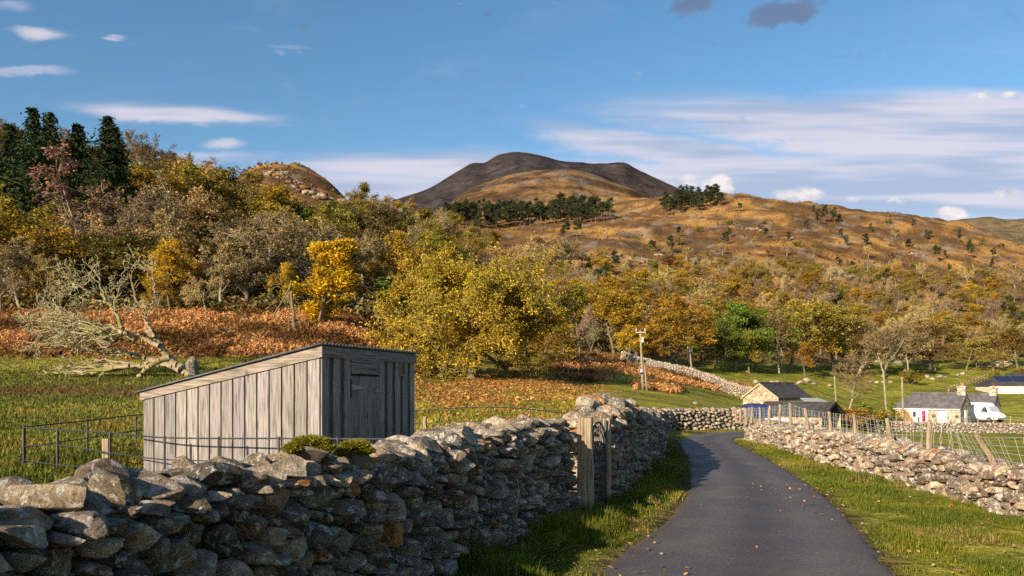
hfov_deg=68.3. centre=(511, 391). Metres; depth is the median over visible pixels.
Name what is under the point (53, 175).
birch tree
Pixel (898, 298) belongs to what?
birch tree
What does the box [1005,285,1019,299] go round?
bare tree
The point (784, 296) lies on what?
oak tree
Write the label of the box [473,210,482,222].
pine tree
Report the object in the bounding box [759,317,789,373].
birch tree
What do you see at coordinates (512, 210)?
pine tree
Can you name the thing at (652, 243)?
pine tree
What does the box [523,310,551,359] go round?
oak tree
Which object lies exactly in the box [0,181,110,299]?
oak tree
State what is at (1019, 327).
bare tree
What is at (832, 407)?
barn
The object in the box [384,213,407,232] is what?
oak tree
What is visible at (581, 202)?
pine tree
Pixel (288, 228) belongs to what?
bare tree
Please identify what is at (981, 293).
oak tree
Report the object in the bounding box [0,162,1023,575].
ground
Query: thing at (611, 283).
oak tree
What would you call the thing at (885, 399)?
utility pole
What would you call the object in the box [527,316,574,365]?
oak tree
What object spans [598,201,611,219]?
pine tree
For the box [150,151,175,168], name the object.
bare tree
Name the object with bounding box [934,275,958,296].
oak tree
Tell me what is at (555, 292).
birch tree
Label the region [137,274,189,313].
oak tree
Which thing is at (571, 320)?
birch tree
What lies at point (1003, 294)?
oak tree
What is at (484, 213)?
pine tree
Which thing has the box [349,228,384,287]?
bare tree
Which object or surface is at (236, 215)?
oak tree
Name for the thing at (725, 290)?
oak tree
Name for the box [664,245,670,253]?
bare tree
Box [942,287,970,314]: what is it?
oak tree
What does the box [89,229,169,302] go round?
oak tree
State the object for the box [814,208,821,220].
pine tree
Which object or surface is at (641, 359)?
utility pole
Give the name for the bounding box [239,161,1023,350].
heather
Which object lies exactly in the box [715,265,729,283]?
bare tree
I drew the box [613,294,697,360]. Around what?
oak tree
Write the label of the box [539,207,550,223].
pine tree
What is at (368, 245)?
bare tree
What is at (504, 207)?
pine tree
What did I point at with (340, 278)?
oak tree
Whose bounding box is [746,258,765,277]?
oak tree
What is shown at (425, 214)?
oak tree
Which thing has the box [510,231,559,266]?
bare tree
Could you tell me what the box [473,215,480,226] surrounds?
pine tree
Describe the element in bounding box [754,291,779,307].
bare tree
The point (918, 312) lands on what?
bare tree
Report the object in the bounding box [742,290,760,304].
oak tree
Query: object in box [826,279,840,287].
oak tree
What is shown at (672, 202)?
pine tree
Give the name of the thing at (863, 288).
bare tree
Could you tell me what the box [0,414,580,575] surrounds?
dry stone wall
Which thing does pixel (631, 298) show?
oak tree
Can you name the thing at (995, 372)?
bush
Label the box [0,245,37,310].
bare tree
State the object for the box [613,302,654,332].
bare tree
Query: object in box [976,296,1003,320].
bare tree
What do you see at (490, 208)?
pine tree
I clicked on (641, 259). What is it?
rock outcrop
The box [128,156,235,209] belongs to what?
oak tree
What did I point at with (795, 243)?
bush
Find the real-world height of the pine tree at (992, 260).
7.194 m
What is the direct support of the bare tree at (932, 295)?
on the ground at (824, 230)
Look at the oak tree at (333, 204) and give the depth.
164.54 m
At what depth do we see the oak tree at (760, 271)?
296.85 m
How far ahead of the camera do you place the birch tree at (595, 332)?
107.55 m
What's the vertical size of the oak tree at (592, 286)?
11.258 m
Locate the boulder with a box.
[803,378,810,382]
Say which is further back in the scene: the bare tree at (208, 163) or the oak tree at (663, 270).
the oak tree at (663, 270)
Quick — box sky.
[0,0,1023,220]
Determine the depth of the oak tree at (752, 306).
193.86 m
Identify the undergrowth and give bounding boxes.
[2,238,1018,362]
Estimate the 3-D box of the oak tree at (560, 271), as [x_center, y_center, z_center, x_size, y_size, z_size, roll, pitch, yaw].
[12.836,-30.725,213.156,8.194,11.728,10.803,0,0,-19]
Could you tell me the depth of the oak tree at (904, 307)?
262.86 m
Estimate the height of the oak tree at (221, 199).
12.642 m
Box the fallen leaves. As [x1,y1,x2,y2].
[517,441,1023,575]
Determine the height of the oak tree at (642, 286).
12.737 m
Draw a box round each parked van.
[741,403,772,418]
[970,402,1006,421]
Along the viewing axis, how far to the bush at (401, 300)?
96.77 m
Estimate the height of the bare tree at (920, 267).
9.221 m
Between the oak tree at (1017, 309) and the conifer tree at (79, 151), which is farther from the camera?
the oak tree at (1017, 309)
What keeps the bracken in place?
on the ground at (824, 230)
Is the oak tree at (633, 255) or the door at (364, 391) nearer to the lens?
the door at (364, 391)
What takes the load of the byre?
on the ground at (824, 230)
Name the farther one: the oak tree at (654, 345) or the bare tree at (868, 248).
the bare tree at (868, 248)
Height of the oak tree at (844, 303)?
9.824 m
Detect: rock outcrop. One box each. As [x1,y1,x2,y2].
[263,168,289,177]
[285,180,302,184]
[290,184,351,204]
[615,253,664,263]
[740,227,776,232]
[838,269,859,278]
[896,252,927,256]
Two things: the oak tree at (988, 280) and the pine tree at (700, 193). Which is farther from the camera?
the pine tree at (700, 193)
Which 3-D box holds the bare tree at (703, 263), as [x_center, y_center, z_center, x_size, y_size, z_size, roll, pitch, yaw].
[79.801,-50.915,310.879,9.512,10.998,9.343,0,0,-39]
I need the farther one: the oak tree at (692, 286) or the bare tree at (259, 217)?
the oak tree at (692, 286)
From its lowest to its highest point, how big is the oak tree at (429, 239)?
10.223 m
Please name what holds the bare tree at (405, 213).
on the ground at (824, 230)
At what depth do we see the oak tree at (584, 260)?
289.06 m
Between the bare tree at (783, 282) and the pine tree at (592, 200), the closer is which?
the bare tree at (783, 282)
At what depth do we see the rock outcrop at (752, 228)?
485.00 m
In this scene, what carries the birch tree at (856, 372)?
on the ground at (824, 230)
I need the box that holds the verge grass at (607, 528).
[439,429,1023,575]
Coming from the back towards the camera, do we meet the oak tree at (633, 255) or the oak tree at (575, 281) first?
the oak tree at (633, 255)
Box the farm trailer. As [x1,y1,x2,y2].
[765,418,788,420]
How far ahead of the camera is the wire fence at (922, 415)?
80.02 m
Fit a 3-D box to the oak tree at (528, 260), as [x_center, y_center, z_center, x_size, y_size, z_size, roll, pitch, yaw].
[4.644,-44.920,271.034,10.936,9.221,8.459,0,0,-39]
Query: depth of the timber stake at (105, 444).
13.95 m
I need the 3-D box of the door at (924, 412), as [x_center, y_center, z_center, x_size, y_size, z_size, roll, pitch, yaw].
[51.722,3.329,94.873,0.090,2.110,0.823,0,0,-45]
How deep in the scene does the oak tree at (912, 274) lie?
358.29 m
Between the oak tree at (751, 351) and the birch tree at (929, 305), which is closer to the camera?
the oak tree at (751, 351)
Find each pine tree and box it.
[442,202,453,214]
[451,202,466,227]
[461,203,470,227]
[464,201,469,224]
[466,202,476,226]
[467,208,475,221]
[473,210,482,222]
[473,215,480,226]
[474,200,481,216]
[481,198,486,218]
[481,200,491,222]
[482,204,490,226]
[484,204,495,227]
[489,209,502,227]
[494,202,501,225]
[497,199,504,215]
[500,205,507,223]
[502,202,517,218]
[503,207,511,226]
[509,204,515,225]
[514,206,520,224]
[518,205,525,224]
[519,201,526,222]
[523,201,532,222]
[526,207,535,217]
[533,197,541,203]
[533,203,541,224]
[533,203,544,224]
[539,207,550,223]
[548,202,559,223]
[554,206,561,222]
[556,192,565,212]
[557,199,565,220]
[558,224,565,239]
[560,202,570,216]
[564,206,572,222]
[564,219,570,234]
[565,202,573,218]
[568,195,576,205]
[572,205,583,216]
[573,219,582,238]
[576,197,584,220]
[579,194,586,216]
[580,201,590,219]
[586,205,594,222]
[587,196,598,220]
[587,255,593,266]
[590,204,600,221]
[595,196,602,218]
[596,265,610,282]
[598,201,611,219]
[606,197,615,217]
[610,250,619,267]
[649,240,655,247]
[658,197,666,212]
[661,198,668,209]
[666,234,674,253]
[667,197,678,209]
[674,187,683,193]
[675,194,684,211]
[675,197,682,212]
[681,193,687,205]
[687,193,695,209]
[689,185,696,193]
[689,197,694,205]
[695,194,702,206]
[697,189,703,198]
[701,189,708,203]
[707,191,716,207]
[709,186,719,203]
[710,183,720,192]
[717,192,723,206]
[721,231,728,241]
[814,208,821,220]
[820,204,828,215]
[828,285,846,303]
[829,206,836,222]
[835,257,841,265]
[861,233,868,245]
[878,268,893,284]
[905,238,910,252]
[931,245,941,257]
[966,239,975,251]
[989,257,994,266]
[996,294,1016,318]
[1012,311,1023,327]
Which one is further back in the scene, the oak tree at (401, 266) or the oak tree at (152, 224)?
the oak tree at (401, 266)
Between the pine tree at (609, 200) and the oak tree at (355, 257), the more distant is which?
the pine tree at (609, 200)
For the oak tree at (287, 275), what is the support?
on the ground at (824, 230)
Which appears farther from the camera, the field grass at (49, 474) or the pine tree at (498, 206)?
the pine tree at (498, 206)
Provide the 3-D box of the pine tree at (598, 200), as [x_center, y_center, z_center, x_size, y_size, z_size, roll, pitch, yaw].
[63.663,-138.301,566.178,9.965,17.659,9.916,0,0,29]
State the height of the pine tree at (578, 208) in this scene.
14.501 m
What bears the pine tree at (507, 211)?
on the ground at (824, 230)
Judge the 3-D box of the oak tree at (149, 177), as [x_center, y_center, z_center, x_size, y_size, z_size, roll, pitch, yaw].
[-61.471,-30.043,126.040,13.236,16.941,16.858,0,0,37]
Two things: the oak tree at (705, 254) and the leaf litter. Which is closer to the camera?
the leaf litter
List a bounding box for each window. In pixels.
[399,362,404,375]
[911,411,916,417]
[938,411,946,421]
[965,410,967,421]
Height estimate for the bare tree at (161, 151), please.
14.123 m
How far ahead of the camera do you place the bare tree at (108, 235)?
90.97 m
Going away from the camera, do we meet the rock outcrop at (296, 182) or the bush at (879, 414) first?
the bush at (879, 414)
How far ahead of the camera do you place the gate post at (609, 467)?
10.93 m
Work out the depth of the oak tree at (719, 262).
305.40 m
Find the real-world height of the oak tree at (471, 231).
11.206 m
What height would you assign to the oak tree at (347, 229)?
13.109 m
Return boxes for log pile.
[890,410,918,421]
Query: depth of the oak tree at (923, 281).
333.92 m
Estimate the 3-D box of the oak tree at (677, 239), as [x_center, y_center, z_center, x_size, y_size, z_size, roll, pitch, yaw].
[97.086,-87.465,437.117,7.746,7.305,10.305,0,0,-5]
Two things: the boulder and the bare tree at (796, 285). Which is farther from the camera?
the bare tree at (796, 285)
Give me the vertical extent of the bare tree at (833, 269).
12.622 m
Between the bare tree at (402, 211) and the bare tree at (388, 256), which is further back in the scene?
the bare tree at (402, 211)
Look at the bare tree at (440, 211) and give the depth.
226.36 m
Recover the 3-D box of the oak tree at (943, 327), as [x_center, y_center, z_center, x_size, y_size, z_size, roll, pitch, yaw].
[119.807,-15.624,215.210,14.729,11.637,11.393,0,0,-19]
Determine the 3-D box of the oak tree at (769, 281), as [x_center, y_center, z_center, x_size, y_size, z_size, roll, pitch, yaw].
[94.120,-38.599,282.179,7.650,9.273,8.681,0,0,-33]
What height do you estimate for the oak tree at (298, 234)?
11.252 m
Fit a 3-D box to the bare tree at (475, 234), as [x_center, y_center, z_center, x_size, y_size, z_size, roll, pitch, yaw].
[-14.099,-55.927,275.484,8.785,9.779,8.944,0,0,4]
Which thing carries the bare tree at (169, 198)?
on the ground at (824, 230)
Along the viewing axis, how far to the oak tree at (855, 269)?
361.15 m
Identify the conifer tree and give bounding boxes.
[0,107,69,276]
[0,123,28,207]
[0,152,17,201]
[3,111,76,212]
[47,122,97,206]
[57,115,140,277]
[85,126,142,211]
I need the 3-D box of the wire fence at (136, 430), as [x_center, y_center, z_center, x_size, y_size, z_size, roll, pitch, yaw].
[-4.283,1.047,19.300,11.156,1.282,8.455,0,0,0]
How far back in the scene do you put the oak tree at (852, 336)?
211.48 m
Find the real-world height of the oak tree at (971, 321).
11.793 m
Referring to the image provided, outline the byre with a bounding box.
[974,375,1023,393]
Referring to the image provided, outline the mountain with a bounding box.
[389,152,677,221]
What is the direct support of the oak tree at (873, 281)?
on the ground at (824, 230)
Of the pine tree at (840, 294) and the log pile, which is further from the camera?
the pine tree at (840, 294)
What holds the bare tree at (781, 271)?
on the ground at (824, 230)
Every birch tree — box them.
[25,140,119,292]
[50,179,126,290]
[88,188,155,291]
[506,254,550,341]
[537,274,563,299]
[537,276,565,345]
[540,293,572,356]
[568,304,594,358]
[580,318,604,359]
[684,275,720,363]
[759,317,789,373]
[765,310,796,373]
[790,290,802,303]
[791,267,803,290]
[804,292,810,303]
[808,280,818,298]
[829,350,875,408]
[865,330,896,369]
[885,325,923,371]
[891,287,905,310]
[923,301,933,317]
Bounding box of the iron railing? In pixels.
[22,426,385,468]
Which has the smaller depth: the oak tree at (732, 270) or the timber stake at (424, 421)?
the timber stake at (424, 421)
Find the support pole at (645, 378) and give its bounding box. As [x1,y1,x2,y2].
[644,365,647,390]
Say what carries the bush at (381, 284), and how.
on the ground at (824, 230)
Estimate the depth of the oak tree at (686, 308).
131.66 m
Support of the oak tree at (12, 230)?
on the ground at (824, 230)
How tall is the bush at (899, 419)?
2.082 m
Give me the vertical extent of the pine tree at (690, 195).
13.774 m
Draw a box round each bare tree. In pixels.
[0,118,17,145]
[0,234,38,309]
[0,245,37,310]
[23,253,75,305]
[45,130,74,159]
[57,127,91,145]
[59,210,128,295]
[84,196,175,276]
[87,170,195,288]
[121,129,159,166]
[131,206,214,298]
[134,143,180,165]
[148,197,206,276]
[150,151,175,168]
[167,182,229,275]
[171,151,195,164]
[180,272,229,312]
[184,242,267,305]
[198,156,221,171]
[199,249,265,302]
[201,206,303,298]
[207,206,286,258]
[212,215,265,259]
[221,217,241,236]
[259,259,296,287]
[266,214,346,298]
[301,229,344,265]
[325,230,387,290]
[340,189,369,207]
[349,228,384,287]
[367,194,398,217]
[367,236,417,284]
[395,201,417,227]
[395,204,416,242]
[406,225,426,253]
[407,220,433,239]
[414,211,456,231]
[433,207,450,218]
[461,225,485,249]
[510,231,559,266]
[546,254,562,268]
[550,238,588,266]
[550,263,584,283]
[551,259,569,268]
[570,259,586,276]
[574,268,594,282]
[578,267,598,284]
[582,273,598,289]
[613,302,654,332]
[619,257,636,270]
[649,276,678,299]
[652,265,680,285]
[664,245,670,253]
[683,247,693,258]
[695,256,716,272]
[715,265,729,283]
[717,243,731,253]
[729,253,750,266]
[750,278,780,303]
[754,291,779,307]
[759,257,778,278]
[768,258,779,275]
[771,275,796,299]
[775,267,788,285]
[778,243,793,251]
[780,278,806,298]
[815,286,853,308]
[818,260,844,278]
[823,262,847,287]
[848,314,914,375]
[849,277,882,303]
[860,260,873,268]
[864,245,871,257]
[865,317,936,376]
[866,296,887,314]
[872,276,900,295]
[876,315,932,369]
[887,258,901,269]
[894,312,930,327]
[895,294,924,311]
[905,305,933,322]
[915,263,927,277]
[920,282,946,305]
[922,292,950,315]
[940,300,957,314]
[944,308,962,323]
[949,325,983,354]
[957,264,975,282]
[966,312,990,336]
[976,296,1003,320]
[988,313,1013,334]
[995,323,1023,355]
[1003,269,1023,287]
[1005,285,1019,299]
[1010,257,1019,268]
[1014,267,1023,281]
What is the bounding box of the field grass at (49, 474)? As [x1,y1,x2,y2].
[0,350,587,483]
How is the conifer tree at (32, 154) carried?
on the ground at (824, 230)
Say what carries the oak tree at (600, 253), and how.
on the ground at (824, 230)
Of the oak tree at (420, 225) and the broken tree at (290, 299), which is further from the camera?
the oak tree at (420, 225)
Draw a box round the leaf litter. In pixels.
[415,369,604,423]
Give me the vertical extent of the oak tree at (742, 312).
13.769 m
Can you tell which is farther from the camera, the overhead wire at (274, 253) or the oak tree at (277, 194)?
the oak tree at (277, 194)
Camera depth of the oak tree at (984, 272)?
397.55 m
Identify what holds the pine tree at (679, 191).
on the ground at (824, 230)
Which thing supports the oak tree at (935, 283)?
on the ground at (824, 230)
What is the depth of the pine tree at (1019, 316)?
279.77 m
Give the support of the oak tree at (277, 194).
on the ground at (824, 230)
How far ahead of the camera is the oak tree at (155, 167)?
183.31 m
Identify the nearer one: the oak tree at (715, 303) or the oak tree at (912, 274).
the oak tree at (715, 303)
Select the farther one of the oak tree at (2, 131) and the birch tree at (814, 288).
the birch tree at (814, 288)
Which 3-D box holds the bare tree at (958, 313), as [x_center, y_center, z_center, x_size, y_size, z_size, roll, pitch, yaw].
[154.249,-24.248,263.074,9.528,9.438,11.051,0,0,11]
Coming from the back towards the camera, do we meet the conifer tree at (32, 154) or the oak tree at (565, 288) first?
the oak tree at (565, 288)
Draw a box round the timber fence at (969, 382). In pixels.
[948,374,987,391]
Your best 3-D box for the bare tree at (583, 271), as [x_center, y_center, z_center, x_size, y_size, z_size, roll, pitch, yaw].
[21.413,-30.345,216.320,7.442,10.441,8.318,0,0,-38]
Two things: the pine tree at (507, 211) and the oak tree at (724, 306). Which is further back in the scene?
the pine tree at (507, 211)
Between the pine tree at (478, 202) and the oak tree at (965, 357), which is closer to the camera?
the oak tree at (965, 357)
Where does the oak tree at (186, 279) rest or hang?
on the ground at (824, 230)
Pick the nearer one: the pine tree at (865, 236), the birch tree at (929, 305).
the birch tree at (929, 305)
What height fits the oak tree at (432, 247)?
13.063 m
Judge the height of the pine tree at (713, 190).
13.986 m
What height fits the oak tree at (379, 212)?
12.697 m
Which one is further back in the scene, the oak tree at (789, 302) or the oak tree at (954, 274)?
the oak tree at (954, 274)
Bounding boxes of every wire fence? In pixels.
[25,406,565,462]
[734,403,1023,467]
[872,414,1023,422]
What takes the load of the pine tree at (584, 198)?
on the ground at (824, 230)
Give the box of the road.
[603,432,893,575]
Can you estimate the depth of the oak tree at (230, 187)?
158.46 m
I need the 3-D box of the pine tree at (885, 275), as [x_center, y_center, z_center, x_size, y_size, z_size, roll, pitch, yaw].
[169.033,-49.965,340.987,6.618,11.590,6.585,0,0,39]
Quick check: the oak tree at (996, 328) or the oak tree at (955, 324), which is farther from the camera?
the oak tree at (996, 328)
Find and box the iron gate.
[593,420,607,503]
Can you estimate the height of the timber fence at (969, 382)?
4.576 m
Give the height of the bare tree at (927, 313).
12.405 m
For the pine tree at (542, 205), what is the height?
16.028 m
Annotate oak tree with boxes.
[0,120,24,149]
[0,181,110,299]
[0,192,45,276]
[0,196,48,301]
[2,217,73,293]
[4,215,90,298]
[24,224,123,287]
[26,199,128,285]
[44,244,99,309]
[75,144,97,168]
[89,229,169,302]
[93,231,155,281]
[113,199,162,274]
[114,159,198,212]
[124,142,156,162]
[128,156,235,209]
[132,237,203,311]
[135,159,164,177]
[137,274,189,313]
[149,216,209,280]
[152,157,182,171]
[153,153,239,204]
[159,157,218,176]
[161,198,268,300]
[167,222,217,279]
[168,253,208,297]
[178,160,256,204]
[191,208,244,260]
[198,219,297,306]
[210,168,266,228]
[211,192,234,210]
[221,176,235,202]
[234,181,319,225]
[237,175,264,194]
[250,188,300,255]
[261,251,307,284]
[263,261,301,308]
[278,212,317,262]
[282,237,367,323]
[285,220,326,273]
[287,203,333,236]
[297,202,366,239]
[304,231,369,293]
[314,194,354,229]
[322,196,370,225]
[331,182,379,210]
[340,208,378,248]
[348,202,403,239]
[354,215,413,267]
[356,233,400,286]
[358,254,396,292]
[359,238,577,382]
[360,203,397,225]
[379,227,436,284]
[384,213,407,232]
[389,197,417,215]
[391,215,413,241]
[392,255,421,282]
[401,205,440,225]
[409,227,447,260]
[413,221,423,239]
[413,223,476,254]
[415,222,460,271]
[423,218,451,241]
[437,212,464,240]
[452,225,488,257]
[463,224,485,244]
[478,230,502,251]
[513,255,531,270]
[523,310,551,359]
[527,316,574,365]
[528,319,579,362]
[534,261,550,277]
[544,261,572,278]
[546,277,584,308]
[551,247,578,266]
[551,263,579,280]
[554,284,598,324]
[556,281,603,341]
[566,277,596,310]
[572,293,646,353]
[574,280,614,308]
[577,250,593,270]
[578,294,609,341]
[585,256,617,277]
[587,277,659,355]
[589,247,611,260]
[597,274,638,294]
[612,323,651,352]
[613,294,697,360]
[616,266,637,278]
[616,275,659,299]
[623,267,667,289]
[625,252,637,260]
[633,285,670,310]
[633,331,671,357]
[641,298,672,335]
[642,240,657,251]
[646,256,660,276]
[648,286,680,306]
[652,265,669,288]
[657,264,679,289]
[660,291,720,363]
[661,251,679,267]
[668,262,695,295]
[672,248,690,275]
[673,278,702,297]
[674,233,683,245]
[675,307,722,364]
[685,298,754,368]
[688,263,712,284]
[688,296,718,317]
[690,280,722,299]
[696,301,779,370]
[701,326,750,371]
[702,250,711,258]
[704,296,736,318]
[707,254,731,279]
[713,273,751,298]
[713,284,741,305]
[717,298,730,318]
[722,329,767,372]
[723,264,743,277]
[726,296,755,306]
[727,266,758,297]
[741,306,806,371]
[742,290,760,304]
[742,300,774,325]
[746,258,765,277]
[746,261,768,282]
[751,276,772,289]
[758,285,780,304]
[764,301,794,322]
[770,294,848,371]
[771,253,805,280]
[772,290,796,307]
[772,300,847,371]
[774,308,804,336]
[783,300,812,311]
[783,341,819,376]
[791,261,821,282]
[792,269,824,291]
[793,304,870,371]
[808,239,819,246]
[813,283,846,304]
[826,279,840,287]
[831,282,850,300]
[831,288,849,304]
[831,299,852,310]
[841,312,881,351]
[844,264,864,278]
[844,304,874,320]
[845,282,875,306]
[845,320,884,354]
[851,302,874,327]
[863,265,884,280]
[865,278,878,291]
[866,311,887,328]
[866,312,899,342]
[874,287,894,315]
[879,261,908,283]
[883,310,913,324]
[890,280,915,299]
[898,317,965,371]
[899,303,916,318]
[903,270,921,285]
[906,276,932,294]
[914,316,958,355]
[923,271,937,290]
[924,282,942,293]
[928,310,960,344]
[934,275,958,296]
[939,315,974,351]
[940,335,995,370]
[941,269,960,289]
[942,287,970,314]
[951,310,991,341]
[957,329,1016,370]
[958,280,991,299]
[962,302,984,318]
[965,286,990,309]
[969,266,999,286]
[978,236,988,245]
[981,273,1011,292]
[981,289,1016,313]
[984,325,1001,345]
[986,288,998,298]
[990,326,1023,368]
[992,310,1023,327]
[998,298,1020,322]
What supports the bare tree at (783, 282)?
on the ground at (824, 230)
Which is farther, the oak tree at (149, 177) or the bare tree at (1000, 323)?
the bare tree at (1000, 323)
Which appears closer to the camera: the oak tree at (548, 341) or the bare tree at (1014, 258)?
the oak tree at (548, 341)
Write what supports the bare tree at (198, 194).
on the ground at (824, 230)
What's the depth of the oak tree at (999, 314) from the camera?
285.27 m
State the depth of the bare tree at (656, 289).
237.31 m
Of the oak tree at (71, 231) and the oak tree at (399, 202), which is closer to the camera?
the oak tree at (71, 231)
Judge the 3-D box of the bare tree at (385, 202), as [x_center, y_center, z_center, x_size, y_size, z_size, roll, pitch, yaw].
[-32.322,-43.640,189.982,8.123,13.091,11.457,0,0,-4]
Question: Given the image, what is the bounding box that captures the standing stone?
[185,356,198,376]
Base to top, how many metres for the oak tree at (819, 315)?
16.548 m
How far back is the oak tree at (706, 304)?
187.81 m
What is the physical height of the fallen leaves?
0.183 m
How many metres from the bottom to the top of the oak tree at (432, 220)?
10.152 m
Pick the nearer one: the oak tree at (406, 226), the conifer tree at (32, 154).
the conifer tree at (32, 154)
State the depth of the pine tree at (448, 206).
523.21 m
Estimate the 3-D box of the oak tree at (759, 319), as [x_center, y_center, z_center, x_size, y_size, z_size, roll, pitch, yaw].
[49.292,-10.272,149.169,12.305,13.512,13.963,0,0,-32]
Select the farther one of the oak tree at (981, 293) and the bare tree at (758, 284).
the oak tree at (981, 293)
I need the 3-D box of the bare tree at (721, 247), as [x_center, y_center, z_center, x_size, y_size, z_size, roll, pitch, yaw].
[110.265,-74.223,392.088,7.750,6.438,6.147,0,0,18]
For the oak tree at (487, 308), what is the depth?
68.89 m
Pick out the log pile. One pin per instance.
(906, 413)
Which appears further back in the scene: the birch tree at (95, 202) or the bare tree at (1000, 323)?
the bare tree at (1000, 323)
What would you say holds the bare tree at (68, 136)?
on the ground at (824, 230)
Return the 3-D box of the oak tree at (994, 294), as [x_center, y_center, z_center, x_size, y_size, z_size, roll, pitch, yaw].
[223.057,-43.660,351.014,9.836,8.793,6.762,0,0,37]
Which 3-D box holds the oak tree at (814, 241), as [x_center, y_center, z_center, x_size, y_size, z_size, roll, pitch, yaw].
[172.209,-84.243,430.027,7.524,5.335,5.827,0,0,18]
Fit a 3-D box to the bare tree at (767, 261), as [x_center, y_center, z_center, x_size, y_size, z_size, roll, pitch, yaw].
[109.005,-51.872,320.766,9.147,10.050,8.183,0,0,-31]
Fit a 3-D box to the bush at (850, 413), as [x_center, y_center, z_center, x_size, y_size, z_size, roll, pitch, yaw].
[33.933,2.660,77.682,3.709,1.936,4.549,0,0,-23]
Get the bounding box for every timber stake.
[102,438,108,457]
[423,416,426,427]
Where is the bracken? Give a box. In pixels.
[0,297,754,392]
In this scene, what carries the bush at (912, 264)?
on the ground at (824, 230)
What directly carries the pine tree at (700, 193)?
on the ground at (824, 230)
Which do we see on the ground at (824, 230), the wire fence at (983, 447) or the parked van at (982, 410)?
the parked van at (982, 410)
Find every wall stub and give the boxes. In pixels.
[978,361,1002,367]
[995,359,1013,365]
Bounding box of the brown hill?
[429,169,653,218]
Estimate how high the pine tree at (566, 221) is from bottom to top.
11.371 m
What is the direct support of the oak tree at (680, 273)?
on the ground at (824, 230)
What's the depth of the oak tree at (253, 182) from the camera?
188.56 m
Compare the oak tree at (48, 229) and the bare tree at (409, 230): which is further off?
the bare tree at (409, 230)
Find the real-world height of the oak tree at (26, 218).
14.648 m
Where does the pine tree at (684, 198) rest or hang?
on the ground at (824, 230)
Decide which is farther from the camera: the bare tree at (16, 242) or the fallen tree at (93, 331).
the bare tree at (16, 242)
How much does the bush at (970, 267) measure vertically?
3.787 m
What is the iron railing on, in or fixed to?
on the ground at (824, 230)
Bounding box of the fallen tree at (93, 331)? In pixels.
[10,244,188,377]
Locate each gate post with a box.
[577,417,593,510]
[603,418,611,497]
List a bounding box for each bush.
[362,287,412,313]
[371,276,423,317]
[791,239,802,246]
[840,407,873,427]
[840,408,862,426]
[844,408,890,429]
[855,402,905,420]
[862,410,890,428]
[875,413,903,421]
[897,369,925,384]
[910,262,918,266]
[965,266,973,271]
[984,369,1002,377]
[1010,368,1023,372]
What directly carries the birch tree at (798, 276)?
on the ground at (824, 230)
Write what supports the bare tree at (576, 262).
on the ground at (824, 230)
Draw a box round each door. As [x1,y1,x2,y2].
[350,376,380,444]
[920,410,926,421]
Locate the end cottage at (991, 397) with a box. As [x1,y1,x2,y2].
[967,386,1000,422]
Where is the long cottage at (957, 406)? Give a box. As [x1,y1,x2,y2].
[892,383,971,422]
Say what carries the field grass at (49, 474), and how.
on the ground at (824, 230)
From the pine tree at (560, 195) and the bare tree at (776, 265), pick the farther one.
the pine tree at (560, 195)
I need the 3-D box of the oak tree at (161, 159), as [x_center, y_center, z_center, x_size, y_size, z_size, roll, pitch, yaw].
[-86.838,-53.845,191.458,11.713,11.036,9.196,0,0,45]
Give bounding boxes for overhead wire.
[1,161,635,330]
[1,176,643,330]
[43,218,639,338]
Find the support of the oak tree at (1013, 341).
on the ground at (824, 230)
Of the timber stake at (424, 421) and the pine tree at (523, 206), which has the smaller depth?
the timber stake at (424, 421)
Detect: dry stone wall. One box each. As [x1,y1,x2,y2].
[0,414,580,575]
[562,392,670,496]
[620,351,752,396]
[651,406,750,429]
[743,419,1023,518]
[841,420,1023,433]
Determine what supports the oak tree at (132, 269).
on the ground at (824, 230)
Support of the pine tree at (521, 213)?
on the ground at (824, 230)
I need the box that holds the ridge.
[951,217,1023,244]
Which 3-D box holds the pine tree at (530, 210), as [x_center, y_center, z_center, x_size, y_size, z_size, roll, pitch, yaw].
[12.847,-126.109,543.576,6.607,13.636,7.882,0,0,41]
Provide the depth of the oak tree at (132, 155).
207.94 m
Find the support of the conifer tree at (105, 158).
on the ground at (824, 230)
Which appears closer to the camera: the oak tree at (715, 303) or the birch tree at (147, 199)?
the birch tree at (147, 199)
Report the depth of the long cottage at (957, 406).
94.35 m
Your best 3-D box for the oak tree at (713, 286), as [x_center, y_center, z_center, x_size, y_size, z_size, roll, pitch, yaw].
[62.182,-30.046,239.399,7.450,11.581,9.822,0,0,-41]
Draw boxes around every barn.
[740,382,812,403]
[763,401,846,428]
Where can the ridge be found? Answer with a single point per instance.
(1012, 230)
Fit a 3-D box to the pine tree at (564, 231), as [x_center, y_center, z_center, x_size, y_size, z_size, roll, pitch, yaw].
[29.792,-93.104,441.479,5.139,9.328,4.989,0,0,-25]
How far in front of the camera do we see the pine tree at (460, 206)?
515.10 m
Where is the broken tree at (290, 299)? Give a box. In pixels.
[269,283,308,330]
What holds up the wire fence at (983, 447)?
on the dry stone wall at (998, 488)
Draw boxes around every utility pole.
[636,328,645,389]
[683,335,693,367]
[834,376,836,401]
[882,370,887,417]
[901,377,903,420]
[932,337,935,371]
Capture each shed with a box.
[134,342,419,471]
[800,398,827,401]
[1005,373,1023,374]
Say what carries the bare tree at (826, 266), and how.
on the ground at (824, 230)
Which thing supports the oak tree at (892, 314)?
on the ground at (824, 230)
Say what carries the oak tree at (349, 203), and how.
on the ground at (824, 230)
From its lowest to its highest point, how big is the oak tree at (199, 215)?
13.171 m
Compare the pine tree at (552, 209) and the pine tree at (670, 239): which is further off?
the pine tree at (552, 209)
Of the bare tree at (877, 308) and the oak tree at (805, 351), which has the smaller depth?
the oak tree at (805, 351)

